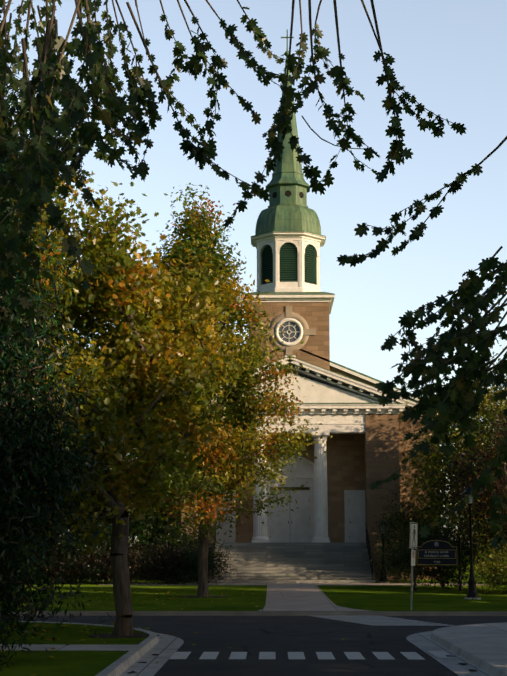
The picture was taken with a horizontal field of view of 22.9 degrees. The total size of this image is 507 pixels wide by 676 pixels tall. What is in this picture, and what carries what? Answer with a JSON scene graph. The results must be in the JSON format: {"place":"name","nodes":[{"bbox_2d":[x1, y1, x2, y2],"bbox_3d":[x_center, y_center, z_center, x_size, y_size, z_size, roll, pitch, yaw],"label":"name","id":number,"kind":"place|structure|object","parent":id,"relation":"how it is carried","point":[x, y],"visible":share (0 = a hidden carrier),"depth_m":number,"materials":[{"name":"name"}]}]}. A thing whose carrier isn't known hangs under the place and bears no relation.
{"place":"outdoors","nodes":[
{"label":"outdoors","id":0,"kind":"place"},
{"bbox_2d":[0,550,506,675],"bbox_3d":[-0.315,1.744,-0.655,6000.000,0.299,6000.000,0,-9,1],"label":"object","id":1,"kind":"structure","parent":0,"point":[304,629],"depth_m":28.33,"materials":[{"name":"asphalt"},{"name":"concrete"},{"name":"white road paint"}]},
{"bbox_2d":[6,530,47,583],"bbox_3d":[-12.193,9.556,56.476,6.546,4.884,5.762,0,-9,1],"label":"planting","id":2,"kind":"object","parent":1,"relation":"on","point":[29,561],"depth_m":56.21,"materials":[{"name":"green plant"}]},
{"bbox_2d":[27,540,88,584],"bbox_3d":[-9.093,10.373,57.211,3.382,2.477,2.929,8,-12,-40],"label":"hedge","id":3,"kind":"object","parent":1,"relation":"on","point":[58,566],"visible":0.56,"depth_m":56.79,"materials":[{"name":"green plant"}]},
{"bbox_2d":[0,0,129,671],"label":"tree","id":4,"kind":"object","parent":1,"relation":"on","point":[24,444],"visible":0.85,"depth_m":20.25,"materials":[{"name":"green plant"}]},
{"bbox_2d":[31,470,131,583],"bbox_3d":[-8.958,8.594,59.353,6.961,7.007,6.137,0,-9,1],"label":"planting","id":5,"kind":"object","parent":1,"relation":"on","point":[106,541],"visible":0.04,"depth_m":58.37,"materials":[{"name":"green plant"}]},
{"bbox_2d":[62,537,112,583],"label":"hedge","id":6,"kind":"object","parent":1,"relation":"on","point":[91,569],"visible":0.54,"depth_m":56.92,"materials":[{"name":"green plant"}]},
{"bbox_2d":[0,153,258,635],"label":"tree","id":7,"kind":"object","parent":1,"relation":"on","point":[123,287],"visible":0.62,"depth_m":27.20,"materials":[{"name":"green plant"}]},
{"bbox_2d":[92,540,167,583],"bbox_3d":[-5.719,10.287,57.003,3.156,2.789,3.114,6,-11,-31],"label":"hedge","id":8,"kind":"object","parent":1,"relation":"on","point":[132,565],"visible":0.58,"depth_m":56.70,"materials":[{"name":"green plant"}]},
{"bbox_2d":[96,454,177,579],"bbox_3d":[-7.320,8.216,65.444,7.785,9.525,7.154,0,-9,1],"label":"planting","id":9,"kind":"object","parent":1,"relation":"on","point":[141,526],"visible":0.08,"depth_m":63.93,"materials":[{"name":"green plant"}]},
{"bbox_2d":[130,540,197,584],"bbox_3d":[-3.756,10.370,57.244,3.668,2.548,2.603,0,-9,1],"label":"hedge","id":10,"kind":"object","parent":1,"relation":"on","point":[172,566],"visible":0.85,"depth_m":56.90,"materials":[{"name":"green plant"}]},
{"bbox_2d":[0,586,343,675],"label":"fallen leaves","id":11,"kind":"object","parent":1,"relation":"on","point":[112,623],"visible":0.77,"depth_m":29.88,"materials":[{"name":"brown plant"}]},
{"bbox_2d":[141,511,213,582],"bbox_3d":[-3.654,9.931,59.107,3.628,3.839,3.443,0,-9,1],"label":"shrub","id":12,"kind":"object","parent":1,"relation":"on","point":[185,541],"visible":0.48,"depth_m":58.79,"materials":[{"name":"green plant"}]},
{"bbox_2d":[169,538,238,583],"bbox_3d":[-2.209,10.261,57.068,3.101,2.512,3.057,0,-9,1],"label":"hedge","id":13,"kind":"object","parent":1,"relation":"on","point":[216,561],"visible":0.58,"depth_m":56.88,"materials":[{"name":"green plant"}]},
{"bbox_2d":[109,183,332,596],"bbox_3d":[-2.032,1.687,46.554,9.639,15.552,8.392,0,-9,1],"label":"tree","id":14,"kind":"object","parent":1,"relation":"on","point":[236,442],"visible":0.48,"depth_m":45.34,"materials":[{"name":"green plant"}]},
{"bbox_2d":[0,0,506,555],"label":"overhanging branches","id":15,"kind":"object","parent":1,"relation":"on","point":[38,166],"visible":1,"depth_m":9.23,"materials":[{"name":"green plant"}]},
{"bbox_2d":[139,29,440,582],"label":"church","id":16,"kind":"structure","parent":1,"relation":"on","point":[321,533],"depth_m":65.87,"materials":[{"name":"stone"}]},
{"bbox_2d":[378,521,389,582],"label":"lamp post","id":17,"kind":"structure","parent":1,"relation":"on","point":[384,579],"depth_m":59.97,"materials":[{"name":"black metal"}]},
{"bbox_2d":[362,488,437,583],"bbox_3d":[7.001,9.476,59.090,3.771,4.772,3.745,0,-9,1],"label":"shrub","id":18,"kind":"object","parent":1,"relation":"on","point":[398,519],"visible":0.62,"depth_m":58.79,"materials":[{"name":"green plant"}]},
{"bbox_2d":[410,522,417,609],"bbox_3d":[4.728,6.771,37.173,0.152,2.600,0.615,-5,-11,28],"label":"pedestrian sign","id":19,"kind":"object","parent":1,"relation":"on","point":[413,534],"visible":1,"depth_m":37.17,"materials":[{"name":"silver metal"}]},
{"bbox_2d":[392,513,465,582],"bbox_3d":[8.458,10.123,60.258,3.760,4.085,3.594,-3,-10,18],"label":"shrub","id":20,"kind":"object","parent":1,"relation":"on","point":[429,539],"visible":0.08,"depth_m":60.06,"materials":[{"name":"green plant"}]},
{"bbox_2d":[376,510,496,588],"bbox_3d":[7.822,9.047,52.411,5.376,3.616,3.740,0,-9,1],"label":"shrub","id":21,"kind":"object","parent":1,"relation":"on","point":[446,575],"visible":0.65,"depth_m":52.16,"materials":[{"name":"green plant"}]},
{"bbox_2d":[413,537,461,590],"bbox_3d":[7.371,9.058,50.251,1.949,2.135,0.140,-3,-10,18],"label":"sign","id":22,"kind":"object","parent":1,"relation":"on","point":[436,552],"visible":0.96,"depth_m":50.27,"materials":[{"name":"black metal"}]},
{"bbox_2d":[386,345,506,582],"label":"tree","id":23,"kind":"object","parent":1,"relation":"on","point":[487,404],"visible":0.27,"depth_m":58.40,"materials":[{"name":"green plant"}]},
{"bbox_2d":[425,402,506,577],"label":"tree","id":24,"kind":"object","parent":1,"relation":"on","point":[482,462],"visible":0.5,"depth_m":49.72,"materials":[{"name":"green plant"}]},
{"bbox_2d":[460,483,480,598],"bbox_3d":[7.617,7.110,43.855,0.680,4.020,0.680,0,-9,1],"label":"lamp post","id":25,"kind":"object","parent":1,"relation":"on","point":[472,593],"visible":0.88,"depth_m":43.68,"materials":[{"name":"black metal"}]},
{"bbox_2d":[457,348,506,435],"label":"tree","id":26,"kind":"object","parent":1,"relation":"on","point":[491,390],"visible":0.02,"depth_m":67.53,"materials":[{"name":"green plant"}]},
{"bbox_2d":[464,535,506,594],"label":"yellow shrub","id":27,"kind":"object","parent":1,"relation":"on","point":[500,567],"visible":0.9,"depth_m":47.09,"materials":[{"name":"green plant"}]},
{"bbox_2d":[0,0,506,546],"label":"sky","id":28,"kind":"structure","parent":0,"point":[451,55],"materials":[{"name":"blue"}]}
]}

